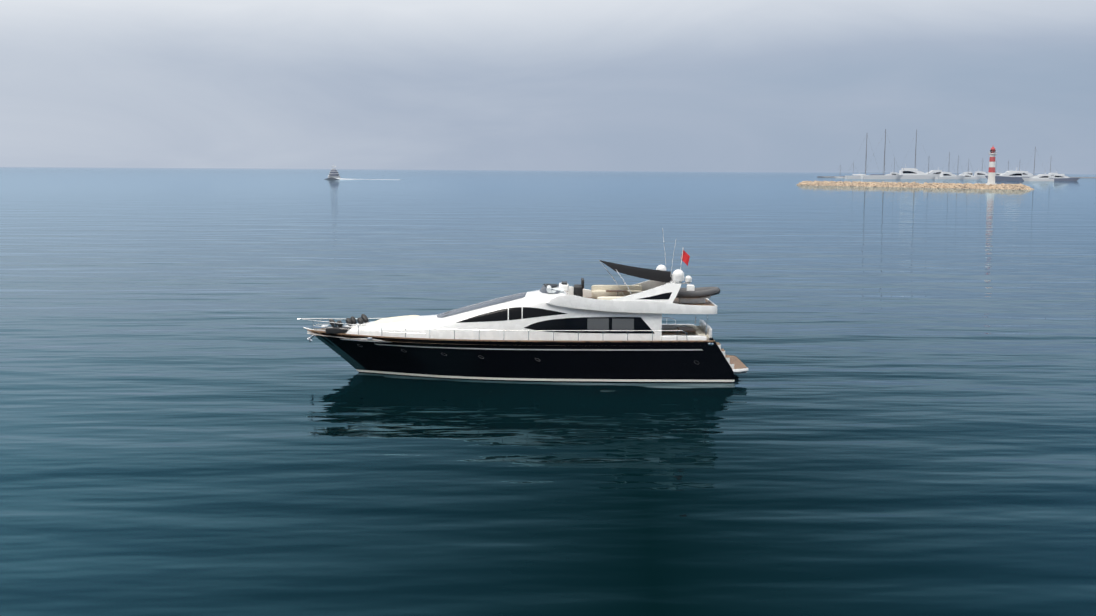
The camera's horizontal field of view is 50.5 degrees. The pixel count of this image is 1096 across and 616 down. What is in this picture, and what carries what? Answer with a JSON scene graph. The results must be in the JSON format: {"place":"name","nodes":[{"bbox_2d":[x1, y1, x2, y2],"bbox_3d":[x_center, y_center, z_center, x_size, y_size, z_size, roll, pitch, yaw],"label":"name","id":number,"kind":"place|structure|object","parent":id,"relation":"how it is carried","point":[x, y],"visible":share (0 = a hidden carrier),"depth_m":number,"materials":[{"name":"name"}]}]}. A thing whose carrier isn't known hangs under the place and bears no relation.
{"place":"outdoors","nodes":[
{"label":"outdoors","id":0,"kind":"place"},
{"bbox_2d":[0,167,1095,615],"bbox_3d":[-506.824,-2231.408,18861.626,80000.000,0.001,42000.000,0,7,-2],"label":"sea water","id":1,"kind":"structure","parent":0,"point":[898,419],"depth_m":59.38,"materials":[{"name":"blue liquid"}]},
{"bbox_2d":[328,164,339,177],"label":"distant yacht","id":2,"kind":"object","parent":1,"relation":"on","point":[333,173],"visible":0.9,"depth_m":1350.72,"materials":[{"name":"white"}]},
{"bbox_2d":[327,177,391,179],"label":"boat wake","id":3,"kind":"object","parent":1,"relation":"on","point":[343,178],"visible":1,"depth_m":1318.42,"materials":[{"name":"liquid"}]},
{"bbox_2d":[297,228,747,382],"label":"motor yacht","id":4,"kind":"object","parent":1,"relation":"on","point":[563,332],"visible":0.94,"depth_m":67.13,"materials":[{"name":"black"}]},
{"bbox_2d":[797,180,1033,189],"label":"breakwater rocks","id":5,"kind":"object","parent":1,"relation":"in","point":[1020,186],"visible":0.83,"depth_m":925.14,"materials":[{"name":"beige stone"}]},
{"bbox_2d":[986,147,996,184],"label":"lighthouse","id":6,"kind":"object","parent":5,"relation":"on","point":[991,174],"visible":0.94,"depth_m":874.08,"materials":[{"name":"white paint"}]},
{"bbox_2d":[817,129,1095,180],"bbox_3d":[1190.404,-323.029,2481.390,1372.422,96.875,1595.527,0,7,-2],"label":"moored boats","id":7,"kind":"object","parent":1,"relation":"on","point":[913,173],"visible":0.94,"depth_m":2025.35,"materials":[{"name":"white plastic"}]},
{"bbox_2d":[0,0,1095,173],"label":"sky","id":8,"kind":"structure","parent":0,"point":[587,85],"materials":[{"name":"grey"}]}
]}

